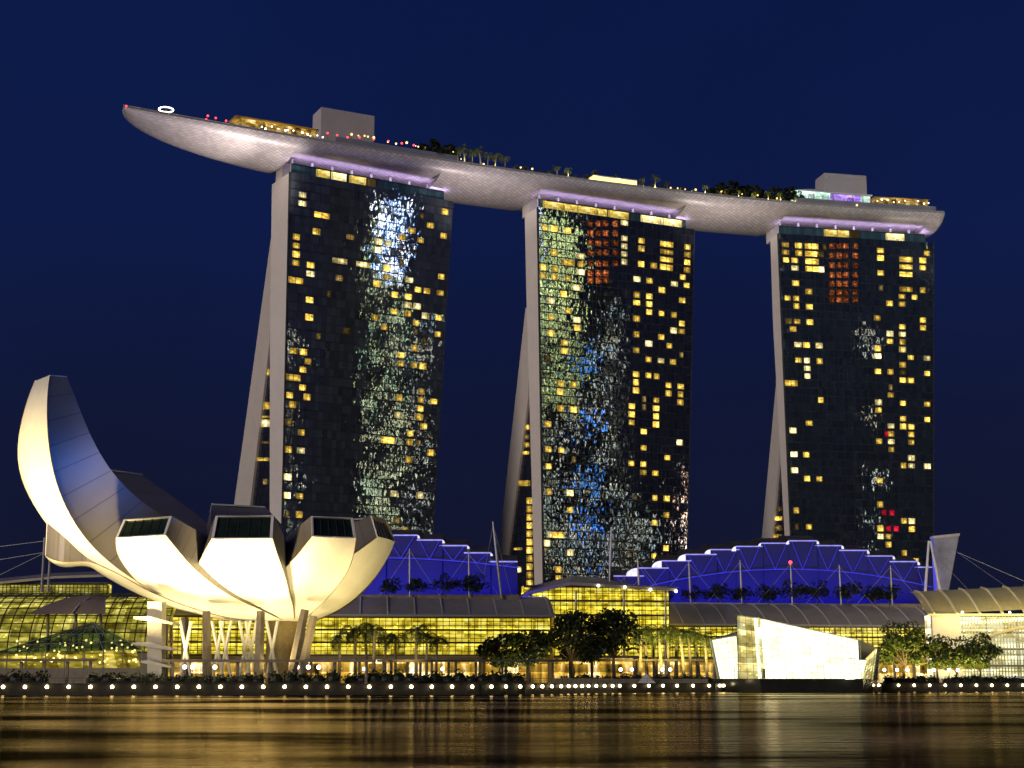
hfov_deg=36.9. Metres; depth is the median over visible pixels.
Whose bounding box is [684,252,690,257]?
lit window
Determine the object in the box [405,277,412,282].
lit window
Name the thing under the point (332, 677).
hedge
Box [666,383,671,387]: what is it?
lit window
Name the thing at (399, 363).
lit window
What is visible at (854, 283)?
red lit window
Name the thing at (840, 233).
crown window
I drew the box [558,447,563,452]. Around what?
lit window
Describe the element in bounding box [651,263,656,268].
lit window
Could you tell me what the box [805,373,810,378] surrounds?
lit window
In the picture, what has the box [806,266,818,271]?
lit window
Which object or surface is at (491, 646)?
broad tree
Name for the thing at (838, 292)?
red lit window
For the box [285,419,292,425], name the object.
lit window
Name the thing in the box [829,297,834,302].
red lit window
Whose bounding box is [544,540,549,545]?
lit window
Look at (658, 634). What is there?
palm tree
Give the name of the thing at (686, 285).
lit window
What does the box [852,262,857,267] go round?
red lit window
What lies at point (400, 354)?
lit window
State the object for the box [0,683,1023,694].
seawall
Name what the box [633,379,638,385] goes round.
lit window
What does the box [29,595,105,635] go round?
lens canopy
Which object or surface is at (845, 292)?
red lit window
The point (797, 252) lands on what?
lit window
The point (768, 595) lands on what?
terrace tree
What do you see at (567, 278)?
lit window
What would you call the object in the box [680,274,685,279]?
lit window
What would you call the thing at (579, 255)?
lit window
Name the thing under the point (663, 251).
lit window
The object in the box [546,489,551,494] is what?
lit window
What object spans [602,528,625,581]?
mast
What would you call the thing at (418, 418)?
lit window
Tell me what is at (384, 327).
lit window
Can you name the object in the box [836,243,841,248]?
red lit window
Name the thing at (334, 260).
lit window
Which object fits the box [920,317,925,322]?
lit window
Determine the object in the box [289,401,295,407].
lit window
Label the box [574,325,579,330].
lit window
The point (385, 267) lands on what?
lit window
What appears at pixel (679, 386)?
lit window
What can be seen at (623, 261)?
lit window
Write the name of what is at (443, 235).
lit window
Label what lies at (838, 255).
red lit window
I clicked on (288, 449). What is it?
lit window
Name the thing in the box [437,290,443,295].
lit window
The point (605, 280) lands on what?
red lit window
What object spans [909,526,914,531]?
lit window
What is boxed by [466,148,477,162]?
roof palm
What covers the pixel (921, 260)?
lit window
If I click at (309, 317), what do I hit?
lit window
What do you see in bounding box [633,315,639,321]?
lit window
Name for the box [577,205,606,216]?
crown window
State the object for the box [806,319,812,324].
lit window
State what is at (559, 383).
lit window
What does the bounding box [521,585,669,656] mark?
atrium block
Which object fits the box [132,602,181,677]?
stair tower
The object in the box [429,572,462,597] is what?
terrace tree
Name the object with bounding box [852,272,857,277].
red lit window
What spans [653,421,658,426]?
lit window
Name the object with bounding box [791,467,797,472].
lit window
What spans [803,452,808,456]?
lit window
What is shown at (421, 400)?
lit window
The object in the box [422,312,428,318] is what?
lit window
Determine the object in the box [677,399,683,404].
lit window
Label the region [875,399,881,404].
lit window
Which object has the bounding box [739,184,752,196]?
roof tree
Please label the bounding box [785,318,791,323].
lit window
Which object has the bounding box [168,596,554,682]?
mall building
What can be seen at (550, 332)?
lit window
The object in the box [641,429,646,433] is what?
lit window
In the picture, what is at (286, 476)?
lit window
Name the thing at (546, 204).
crown window
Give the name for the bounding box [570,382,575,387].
lit window
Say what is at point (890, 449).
lit window
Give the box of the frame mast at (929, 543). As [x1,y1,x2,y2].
[922,541,1022,609]
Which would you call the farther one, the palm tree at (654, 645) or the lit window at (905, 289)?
the lit window at (905, 289)
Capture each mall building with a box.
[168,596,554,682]
[669,602,926,657]
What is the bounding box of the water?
[0,684,1023,767]
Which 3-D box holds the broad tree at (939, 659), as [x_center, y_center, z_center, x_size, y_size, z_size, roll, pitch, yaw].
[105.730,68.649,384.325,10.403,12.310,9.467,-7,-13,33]
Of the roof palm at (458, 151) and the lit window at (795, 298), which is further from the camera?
the lit window at (795, 298)
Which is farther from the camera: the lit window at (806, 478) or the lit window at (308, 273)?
the lit window at (806, 478)
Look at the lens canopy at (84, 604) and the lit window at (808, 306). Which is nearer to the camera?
the lens canopy at (84, 604)
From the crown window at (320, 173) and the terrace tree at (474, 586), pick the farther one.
the crown window at (320, 173)
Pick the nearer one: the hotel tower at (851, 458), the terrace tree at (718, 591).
the terrace tree at (718, 591)
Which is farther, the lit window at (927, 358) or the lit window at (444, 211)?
the lit window at (927, 358)
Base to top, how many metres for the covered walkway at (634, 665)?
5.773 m
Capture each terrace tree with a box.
[378,577,401,597]
[402,577,430,597]
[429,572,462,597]
[460,572,489,597]
[668,586,673,601]
[680,584,707,602]
[704,582,736,602]
[728,586,758,600]
[754,583,781,604]
[778,579,810,599]
[805,580,832,605]
[832,581,863,605]
[860,584,884,605]
[879,583,902,605]
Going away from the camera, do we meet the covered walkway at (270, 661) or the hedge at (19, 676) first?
the hedge at (19, 676)
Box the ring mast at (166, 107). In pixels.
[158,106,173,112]
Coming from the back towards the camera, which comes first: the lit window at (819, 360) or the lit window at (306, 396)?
the lit window at (819, 360)
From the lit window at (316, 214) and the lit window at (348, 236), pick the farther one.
the lit window at (348, 236)
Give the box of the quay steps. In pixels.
[551,679,707,682]
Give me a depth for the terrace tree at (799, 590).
484.82 m
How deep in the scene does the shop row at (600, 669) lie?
431.76 m
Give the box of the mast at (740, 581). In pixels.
[707,560,772,603]
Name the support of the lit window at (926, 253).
in the hotel tower at (851, 458)
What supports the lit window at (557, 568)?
in the hotel tower at (600, 440)
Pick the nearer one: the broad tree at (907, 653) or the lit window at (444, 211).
the broad tree at (907, 653)
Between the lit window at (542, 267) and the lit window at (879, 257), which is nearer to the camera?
the lit window at (542, 267)
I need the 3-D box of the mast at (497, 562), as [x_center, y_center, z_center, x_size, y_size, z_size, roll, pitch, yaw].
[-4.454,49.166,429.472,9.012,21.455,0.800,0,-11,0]
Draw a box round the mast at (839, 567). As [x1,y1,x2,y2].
[808,565,872,604]
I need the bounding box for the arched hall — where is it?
[911,585,1023,682]
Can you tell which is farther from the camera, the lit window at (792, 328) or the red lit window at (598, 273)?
the lit window at (792, 328)
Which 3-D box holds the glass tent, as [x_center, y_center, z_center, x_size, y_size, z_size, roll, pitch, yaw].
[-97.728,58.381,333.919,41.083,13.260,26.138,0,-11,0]
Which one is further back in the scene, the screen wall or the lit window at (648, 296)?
the lit window at (648, 296)
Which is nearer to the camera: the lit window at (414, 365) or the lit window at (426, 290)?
the lit window at (414, 365)
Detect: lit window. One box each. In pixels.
[284,473,291,479]
[284,492,290,498]
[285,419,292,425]
[285,446,291,452]
[286,374,300,381]
[286,392,292,397]
[288,276,302,283]
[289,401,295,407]
[290,348,297,353]
[292,251,299,257]
[292,260,298,265]
[293,234,299,239]
[293,242,299,248]
[296,493,302,498]
[296,511,302,517]
[297,447,304,453]
[298,200,305,206]
[298,429,304,435]
[299,192,305,197]
[299,384,305,390]
[300,348,306,354]
[300,367,305,372]
[303,393,310,399]
[305,314,312,320]
[305,358,310,364]
[306,270,314,276]
[306,296,313,302]
[307,262,314,267]
[313,228,319,234]
[314,211,329,218]
[316,333,320,338]
[332,257,346,264]
[335,275,342,280]
[343,327,350,334]
[346,234,354,239]
[356,261,370,267]
[372,314,378,320]
[373,280,380,286]
[375,238,382,244]
[375,247,381,252]
[381,324,386,329]
[381,436,394,443]
[383,265,390,271]
[383,273,389,279]
[384,240,391,245]
[390,309,397,314]
[390,490,397,496]
[392,292,397,297]
[393,517,400,523]
[394,412,401,417]
[395,394,401,400]
[397,352,404,357]
[397,360,403,366]
[399,234,405,240]
[404,301,411,307]
[404,310,410,316]
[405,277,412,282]
[405,293,411,299]
[405,456,412,462]
[406,439,412,445]
[407,430,413,436]
[408,227,415,233]
[411,362,416,367]
[412,345,417,351]
[413,303,420,309]
[413,320,419,325]
[415,287,420,292]
[416,492,423,498]
[417,237,423,242]
[417,406,423,411]
[417,414,422,420]
[418,388,424,394]
[418,397,423,402]
[419,363,426,369]
[420,423,426,428]
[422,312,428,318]
[424,288,429,293]
[427,222,433,228]
[427,449,433,455]
[430,399,436,403]
[435,315,441,320]
[435,331,440,336]
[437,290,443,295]
[438,273,444,279]
[440,233,446,238]
[442,208,448,214]
[539,272,546,277]
[540,264,545,269]
[542,225,547,229]
[543,355,550,359]
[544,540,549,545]
[545,421,551,426]
[545,446,551,451]
[546,463,551,468]
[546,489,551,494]
[547,297,553,303]
[547,532,552,537]
[548,314,553,319]
[548,330,554,336]
[551,225,557,231]
[551,249,557,255]
[551,265,557,271]
[551,273,557,279]
[552,532,563,537]
[555,566,560,572]
[557,380,563,386]
[557,388,563,394]
[557,405,563,411]
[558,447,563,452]
[561,259,574,265]
[561,291,566,296]
[564,227,570,233]
[565,276,570,280]
[565,308,571,313]
[566,490,572,495]
[567,507,572,512]
[567,550,573,555]
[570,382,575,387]
[570,406,576,412]
[573,284,580,290]
[573,317,580,322]
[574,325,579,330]
[577,253,584,258]
[577,261,584,266]
[577,269,584,274]
[587,220,592,226]
[587,230,592,235]
[587,239,592,245]
[587,249,592,255]
[587,260,592,266]
[587,270,592,275]
[587,277,592,283]
[595,220,600,226]
[595,230,600,235]
[595,239,600,245]
[595,249,600,255]
[595,260,600,266]
[595,270,600,275]
[596,277,600,283]
[603,220,608,226]
[603,230,608,236]
[603,240,608,245]
[603,249,608,255]
[603,260,608,266]
[603,270,608,276]
[603,277,608,283]
[612,220,617,226]
[612,230,617,235]
[612,240,617,245]
[612,249,617,255]
[612,260,617,266]
[621,220,627,225]
[621,235,627,240]
[621,243,626,248]
[621,251,626,256]
[621,259,626,264]
[629,403,634,408]
[629,411,634,417]
[629,420,634,424]
[633,276,639,281]
[633,292,639,297]
[633,300,639,304]
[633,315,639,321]
[633,331,638,336]
[633,347,639,352]
[633,371,638,376]
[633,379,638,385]
[633,387,638,393]
[638,238,644,243]
[638,245,644,251]
[638,261,643,266]
[640,461,645,466]
[640,470,646,474]
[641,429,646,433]
[645,340,651,346]
[646,278,652,283]
[646,293,652,298]
[646,301,651,306]
[646,309,651,314]
[646,357,651,361]
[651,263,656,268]
[652,470,657,475]
[652,495,657,500]
[653,405,658,410]
[653,413,658,418]
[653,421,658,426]
[658,334,663,339]
[660,241,672,247]
[660,249,672,254]
[660,256,672,262]
[660,264,672,270]
[663,545,668,550]
[664,496,669,500]
[664,512,668,517]
[665,390,671,395]
[666,343,671,348]
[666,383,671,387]
[670,327,676,333]
[670,359,675,364]
[671,281,677,286]
[671,312,676,317]
[676,439,682,444]
[677,384,683,388]
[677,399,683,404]
[678,329,684,333]
[679,297,685,302]
[679,321,684,326]
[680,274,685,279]
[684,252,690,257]
[684,259,689,264]
[684,267,689,272]
[684,283,689,287]
[782,242,788,246]
[782,250,788,254]
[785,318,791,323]
[785,380,797,385]
[789,427,796,432]
[790,326,795,331]
[790,452,797,456]
[791,258,797,262]
[791,265,798,270]
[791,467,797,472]
[792,280,798,285]
[793,296,798,300]
[793,303,799,308]
[793,507,798,512]
[794,319,799,323]
[794,342,801,346]
[795,243,801,247]
[795,250,801,255]
[795,358,801,362]
[803,342,809,347]
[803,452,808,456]
[804,358,809,362]
[804,366,810,370]
[804,476,809,480]
[805,243,817,248]
[805,251,818,256]
[805,258,818,263]
[805,289,811,293]
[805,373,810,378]
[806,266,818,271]
[806,304,812,309]
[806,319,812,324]
[806,421,812,425]
[806,524,811,528]
[816,343,822,347]
[817,251,823,256]
[817,358,822,363]
[818,397,823,402]
[829,243,834,248]
[829,253,834,258]
[829,262,834,267]
[829,272,834,277]
[829,281,834,286]
[829,289,834,294]
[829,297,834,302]
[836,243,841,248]
[836,253,841,258]
[836,262,841,267]
[836,272,841,277]
[836,281,841,286]
[836,289,841,294]
[836,297,841,302]
[843,243,848,248]
[843,253,848,258]
[843,262,848,267]
[843,272,848,277]
[843,281,848,286]
[843,289,848,294]
[843,297,848,302]
[852,243,857,248]
[852,253,857,258]
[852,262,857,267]
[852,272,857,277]
[852,281,857,286]
[852,289,857,294]
[852,297,857,302]
[874,315,879,320]
[874,345,880,350]
[874,353,880,358]
[875,369,880,373]
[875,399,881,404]
[876,439,881,443]
[877,248,883,252]
[877,255,883,260]
[877,270,883,274]
[877,478,882,482]
[877,501,882,506]
[877,525,883,530]
[877,534,883,538]
[886,301,892,305]
[886,331,893,336]
[886,542,891,546]
[887,339,892,343]
[887,369,892,374]
[888,431,893,436]
[888,439,894,443]
[888,447,893,451]
[899,256,912,261]
[899,264,912,269]
[899,272,912,276]
[899,294,904,298]
[899,324,904,328]
[899,332,905,336]
[899,339,905,344]
[899,370,905,374]
[900,287,912,291]
[900,416,905,420]
[900,424,905,428]
[901,518,906,523]
[902,550,906,555]
[908,355,913,359]
[908,378,913,382]
[908,424,914,428]
[908,432,913,436]
[908,440,913,444]
[908,455,914,460]
[908,463,914,467]
[909,518,914,523]
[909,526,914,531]
[919,257,925,262]
[920,287,925,292]
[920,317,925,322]
[920,325,925,329]
[924,251,929,255]
[924,356,930,360]
[924,371,929,375]
[924,417,929,421]
[924,464,930,468]
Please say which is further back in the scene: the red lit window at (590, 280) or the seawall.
the red lit window at (590, 280)
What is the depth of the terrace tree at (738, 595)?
485.44 m
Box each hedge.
[0,669,50,682]
[86,672,146,684]
[142,672,266,684]
[267,669,342,684]
[342,668,418,682]
[417,668,526,682]
[560,672,713,682]
[883,675,939,682]
[941,675,1023,682]
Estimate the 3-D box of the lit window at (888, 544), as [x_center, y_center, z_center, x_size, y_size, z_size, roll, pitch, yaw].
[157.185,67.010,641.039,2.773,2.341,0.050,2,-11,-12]
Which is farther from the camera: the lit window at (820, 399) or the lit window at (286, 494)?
the lit window at (820, 399)
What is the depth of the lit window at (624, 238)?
635.59 m
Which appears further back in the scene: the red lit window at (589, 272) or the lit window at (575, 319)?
the red lit window at (589, 272)
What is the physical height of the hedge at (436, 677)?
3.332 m
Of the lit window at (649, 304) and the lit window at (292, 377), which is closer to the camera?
the lit window at (292, 377)
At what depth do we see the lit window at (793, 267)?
655.76 m
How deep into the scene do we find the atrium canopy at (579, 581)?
444.51 m
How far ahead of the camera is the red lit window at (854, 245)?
663.49 m
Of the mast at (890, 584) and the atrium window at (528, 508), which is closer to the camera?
the mast at (890, 584)
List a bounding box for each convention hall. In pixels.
[359,530,518,599]
[608,536,932,612]
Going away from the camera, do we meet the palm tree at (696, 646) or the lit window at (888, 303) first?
the palm tree at (696, 646)
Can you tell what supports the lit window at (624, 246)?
in the hotel tower at (600, 440)
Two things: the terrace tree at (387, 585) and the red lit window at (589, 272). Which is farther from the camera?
the red lit window at (589, 272)
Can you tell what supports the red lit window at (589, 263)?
in the hotel tower at (600, 440)
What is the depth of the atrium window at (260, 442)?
576.59 m
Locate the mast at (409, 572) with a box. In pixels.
[379,549,439,596]
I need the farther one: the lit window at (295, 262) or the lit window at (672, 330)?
the lit window at (672, 330)
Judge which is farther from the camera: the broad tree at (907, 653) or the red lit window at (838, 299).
the red lit window at (838, 299)
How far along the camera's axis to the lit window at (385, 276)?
592.00 m
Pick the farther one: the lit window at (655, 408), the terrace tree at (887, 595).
the lit window at (655, 408)
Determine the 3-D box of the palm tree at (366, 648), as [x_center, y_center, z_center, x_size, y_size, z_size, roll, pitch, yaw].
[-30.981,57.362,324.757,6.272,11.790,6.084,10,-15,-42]
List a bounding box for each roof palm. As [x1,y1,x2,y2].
[454,148,463,160]
[457,144,469,161]
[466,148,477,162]
[472,146,484,163]
[483,152,492,164]
[490,153,502,165]
[499,155,510,165]
[651,174,660,186]
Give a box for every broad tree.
[475,633,521,674]
[504,629,551,682]
[543,610,608,676]
[580,607,645,676]
[878,620,925,678]
[916,634,956,680]
[939,635,975,676]
[960,632,1003,676]
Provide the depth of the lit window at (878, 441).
648.84 m
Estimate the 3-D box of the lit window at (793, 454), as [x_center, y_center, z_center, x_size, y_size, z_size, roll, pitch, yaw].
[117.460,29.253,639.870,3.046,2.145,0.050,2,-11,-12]
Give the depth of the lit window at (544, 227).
620.26 m
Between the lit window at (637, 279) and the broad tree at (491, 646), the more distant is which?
the lit window at (637, 279)
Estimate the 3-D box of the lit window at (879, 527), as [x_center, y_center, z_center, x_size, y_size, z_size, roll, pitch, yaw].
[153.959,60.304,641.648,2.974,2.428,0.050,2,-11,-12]
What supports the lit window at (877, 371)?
in the hotel tower at (851, 458)
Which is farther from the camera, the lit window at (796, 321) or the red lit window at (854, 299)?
the red lit window at (854, 299)
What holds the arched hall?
on the ground
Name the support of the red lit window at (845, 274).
in the hotel tower at (851, 458)
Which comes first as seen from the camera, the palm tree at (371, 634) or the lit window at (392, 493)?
the palm tree at (371, 634)
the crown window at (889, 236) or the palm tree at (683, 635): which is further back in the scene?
the crown window at (889, 236)
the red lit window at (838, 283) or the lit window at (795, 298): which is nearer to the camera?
the lit window at (795, 298)
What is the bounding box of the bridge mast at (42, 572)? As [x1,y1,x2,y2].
[0,537,50,591]
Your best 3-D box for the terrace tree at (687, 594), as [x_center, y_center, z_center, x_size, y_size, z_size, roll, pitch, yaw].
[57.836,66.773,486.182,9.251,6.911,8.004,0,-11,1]
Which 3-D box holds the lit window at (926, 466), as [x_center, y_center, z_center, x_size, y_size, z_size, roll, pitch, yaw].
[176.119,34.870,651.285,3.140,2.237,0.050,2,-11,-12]
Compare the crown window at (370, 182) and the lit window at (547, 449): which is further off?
the lit window at (547, 449)
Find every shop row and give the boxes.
[168,657,483,682]
[478,655,638,682]
[636,657,927,682]
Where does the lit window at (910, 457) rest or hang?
in the hotel tower at (851, 458)
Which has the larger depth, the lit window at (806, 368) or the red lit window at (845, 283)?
the red lit window at (845, 283)
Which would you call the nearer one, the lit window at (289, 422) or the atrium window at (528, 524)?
the lit window at (289, 422)
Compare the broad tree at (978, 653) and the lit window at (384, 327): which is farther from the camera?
the lit window at (384, 327)
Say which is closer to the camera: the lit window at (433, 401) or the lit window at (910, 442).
the lit window at (433, 401)
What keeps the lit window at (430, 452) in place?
in the hotel tower at (343, 409)
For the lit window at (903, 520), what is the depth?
644.34 m
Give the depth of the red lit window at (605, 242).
631.41 m
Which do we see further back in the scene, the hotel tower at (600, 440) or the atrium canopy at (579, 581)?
the hotel tower at (600, 440)
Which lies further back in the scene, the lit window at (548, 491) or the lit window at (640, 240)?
the lit window at (640, 240)
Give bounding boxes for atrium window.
[257,458,269,460]
[259,441,269,443]
[261,420,269,426]
[263,402,269,408]
[518,480,529,485]
[526,498,531,503]
[526,506,531,511]
[526,514,531,519]
[526,522,531,528]
[526,531,531,536]
[526,539,531,544]
[526,547,531,552]
[526,555,531,561]
[526,564,531,569]
[526,572,531,577]
[526,580,531,584]
[774,525,780,530]
[776,506,781,510]
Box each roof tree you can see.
[418,143,434,151]
[429,138,446,153]
[442,145,452,155]
[447,143,456,154]
[706,186,718,193]
[714,182,725,193]
[720,185,733,194]
[724,180,738,194]
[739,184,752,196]
[747,185,761,197]
[754,189,766,197]
[767,187,782,199]
[781,192,793,200]
[783,186,796,200]
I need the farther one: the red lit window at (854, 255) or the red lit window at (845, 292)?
the red lit window at (854, 255)
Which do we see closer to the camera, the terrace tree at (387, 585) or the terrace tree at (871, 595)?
the terrace tree at (387, 585)
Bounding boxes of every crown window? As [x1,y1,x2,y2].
[316,169,329,178]
[331,172,346,181]
[349,175,365,184]
[367,178,375,186]
[543,200,576,211]
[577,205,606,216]
[608,210,628,219]
[641,215,662,223]
[662,218,681,226]
[824,229,836,236]
[837,230,848,236]
[849,231,859,237]
[886,233,903,240]
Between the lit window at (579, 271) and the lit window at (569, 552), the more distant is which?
the lit window at (579, 271)
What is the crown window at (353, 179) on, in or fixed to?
in the hotel tower at (343, 409)
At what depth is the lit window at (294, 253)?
573.29 m
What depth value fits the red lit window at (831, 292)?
657.21 m
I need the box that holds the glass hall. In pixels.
[0,571,111,596]
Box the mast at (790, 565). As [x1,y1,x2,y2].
[760,561,823,603]
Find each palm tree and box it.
[330,630,354,682]
[341,625,368,675]
[353,628,378,658]
[358,622,387,672]
[376,634,397,673]
[387,632,407,672]
[403,623,432,682]
[414,632,437,675]
[425,635,448,672]
[630,630,654,676]
[633,624,657,675]
[645,625,671,677]
[645,634,664,674]
[656,630,678,676]
[665,625,686,676]
[667,631,692,676]
[673,626,701,677]
[686,631,703,675]
[693,632,715,676]
[706,636,720,678]
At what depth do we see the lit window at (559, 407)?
609.15 m
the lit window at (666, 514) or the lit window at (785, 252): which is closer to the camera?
the lit window at (666, 514)
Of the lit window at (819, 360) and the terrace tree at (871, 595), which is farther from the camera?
the lit window at (819, 360)
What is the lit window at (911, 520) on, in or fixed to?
in the hotel tower at (851, 458)
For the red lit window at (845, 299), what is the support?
in the hotel tower at (851, 458)
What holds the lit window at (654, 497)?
in the hotel tower at (600, 440)
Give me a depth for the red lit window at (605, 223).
633.11 m
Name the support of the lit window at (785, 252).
in the hotel tower at (851, 458)
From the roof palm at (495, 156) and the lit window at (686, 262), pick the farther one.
the lit window at (686, 262)
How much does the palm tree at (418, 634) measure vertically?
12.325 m
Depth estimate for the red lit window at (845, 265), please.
660.91 m
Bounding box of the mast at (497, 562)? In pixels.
[480,522,511,597]
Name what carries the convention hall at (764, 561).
on the mall building at (864, 623)
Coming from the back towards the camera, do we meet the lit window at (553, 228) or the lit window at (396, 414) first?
the lit window at (553, 228)
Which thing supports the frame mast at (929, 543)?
on the mall building at (864, 623)
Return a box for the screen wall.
[930,533,959,590]
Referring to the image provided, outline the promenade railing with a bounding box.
[0,678,1000,682]
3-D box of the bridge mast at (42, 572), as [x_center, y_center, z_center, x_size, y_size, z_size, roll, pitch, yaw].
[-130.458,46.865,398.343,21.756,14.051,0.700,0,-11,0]
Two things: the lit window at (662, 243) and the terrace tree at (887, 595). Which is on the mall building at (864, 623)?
the terrace tree at (887, 595)
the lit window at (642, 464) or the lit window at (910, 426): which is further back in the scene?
the lit window at (910, 426)
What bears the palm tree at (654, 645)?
on the ground
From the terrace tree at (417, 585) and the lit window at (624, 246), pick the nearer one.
the terrace tree at (417, 585)
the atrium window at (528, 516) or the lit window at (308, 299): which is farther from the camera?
the atrium window at (528, 516)
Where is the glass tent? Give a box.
[0,622,142,682]
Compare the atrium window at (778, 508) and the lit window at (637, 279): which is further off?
the atrium window at (778, 508)
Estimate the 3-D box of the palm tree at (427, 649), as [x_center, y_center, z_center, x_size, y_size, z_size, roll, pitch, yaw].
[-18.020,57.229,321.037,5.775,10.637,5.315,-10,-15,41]
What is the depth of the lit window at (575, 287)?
621.77 m
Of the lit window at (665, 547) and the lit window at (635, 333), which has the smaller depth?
the lit window at (665, 547)
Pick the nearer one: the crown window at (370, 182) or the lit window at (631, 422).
the crown window at (370, 182)
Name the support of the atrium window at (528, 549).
in the hotel tower at (600, 440)
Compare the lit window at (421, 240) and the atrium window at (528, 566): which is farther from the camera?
the atrium window at (528, 566)
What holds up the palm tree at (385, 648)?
on the ground
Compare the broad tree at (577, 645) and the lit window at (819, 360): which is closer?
the broad tree at (577, 645)
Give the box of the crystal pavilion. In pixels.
[710,614,880,691]
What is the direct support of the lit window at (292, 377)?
in the hotel tower at (343, 409)
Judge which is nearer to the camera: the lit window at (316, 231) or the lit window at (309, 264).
the lit window at (309, 264)
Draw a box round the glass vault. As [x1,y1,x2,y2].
[0,593,175,682]
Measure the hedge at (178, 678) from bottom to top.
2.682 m
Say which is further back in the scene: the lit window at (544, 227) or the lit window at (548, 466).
the lit window at (544, 227)
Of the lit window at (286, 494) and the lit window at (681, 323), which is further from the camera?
the lit window at (681, 323)
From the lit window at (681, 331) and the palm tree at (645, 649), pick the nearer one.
the palm tree at (645, 649)
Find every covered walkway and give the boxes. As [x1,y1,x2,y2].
[0,659,97,682]
[162,659,375,682]
[377,660,565,682]
[561,659,704,677]
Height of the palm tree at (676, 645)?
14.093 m
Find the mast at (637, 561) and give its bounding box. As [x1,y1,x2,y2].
[621,558,655,584]
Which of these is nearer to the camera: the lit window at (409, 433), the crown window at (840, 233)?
the lit window at (409, 433)
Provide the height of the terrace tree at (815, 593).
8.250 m
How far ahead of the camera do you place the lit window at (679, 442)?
630.03 m
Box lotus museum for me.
[18,375,394,682]
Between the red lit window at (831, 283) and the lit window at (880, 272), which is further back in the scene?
the lit window at (880, 272)
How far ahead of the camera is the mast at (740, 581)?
485.84 m
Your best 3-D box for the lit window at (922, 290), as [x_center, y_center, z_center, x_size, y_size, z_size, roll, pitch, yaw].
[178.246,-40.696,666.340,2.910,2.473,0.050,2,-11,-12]
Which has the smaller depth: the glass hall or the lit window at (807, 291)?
the glass hall
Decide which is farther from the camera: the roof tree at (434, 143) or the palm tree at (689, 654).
the roof tree at (434, 143)
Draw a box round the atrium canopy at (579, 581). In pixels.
[520,576,678,676]
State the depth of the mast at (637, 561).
486.35 m
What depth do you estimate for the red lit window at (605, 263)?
629.72 m
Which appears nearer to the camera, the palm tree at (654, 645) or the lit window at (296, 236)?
the palm tree at (654, 645)
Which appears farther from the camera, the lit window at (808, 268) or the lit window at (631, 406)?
the lit window at (808, 268)
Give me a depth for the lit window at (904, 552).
641.75 m
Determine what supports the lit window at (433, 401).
in the hotel tower at (343, 409)
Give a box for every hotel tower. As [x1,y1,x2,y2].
[234,159,452,535]
[498,195,694,595]
[762,222,933,590]
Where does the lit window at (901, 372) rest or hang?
in the hotel tower at (851, 458)
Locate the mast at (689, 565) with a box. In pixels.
[669,562,720,602]
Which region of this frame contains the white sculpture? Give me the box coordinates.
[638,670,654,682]
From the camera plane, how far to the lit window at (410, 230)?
601.32 m
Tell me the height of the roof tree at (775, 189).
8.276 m
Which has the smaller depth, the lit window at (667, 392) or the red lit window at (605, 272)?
the red lit window at (605, 272)
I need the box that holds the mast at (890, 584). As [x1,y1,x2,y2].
[857,566,912,604]
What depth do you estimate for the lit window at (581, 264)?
624.59 m
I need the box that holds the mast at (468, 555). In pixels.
[438,552,497,596]
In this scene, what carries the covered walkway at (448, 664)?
on the ground
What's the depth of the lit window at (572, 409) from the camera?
611.54 m
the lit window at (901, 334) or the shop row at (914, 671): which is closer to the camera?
the shop row at (914, 671)
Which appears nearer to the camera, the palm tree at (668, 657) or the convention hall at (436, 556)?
the palm tree at (668, 657)
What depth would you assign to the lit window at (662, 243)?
644.10 m
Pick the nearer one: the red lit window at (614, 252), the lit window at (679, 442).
the lit window at (679, 442)
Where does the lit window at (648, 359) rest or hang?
in the hotel tower at (600, 440)
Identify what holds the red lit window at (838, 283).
in the hotel tower at (851, 458)
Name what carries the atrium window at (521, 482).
in the hotel tower at (600, 440)
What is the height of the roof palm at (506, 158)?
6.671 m

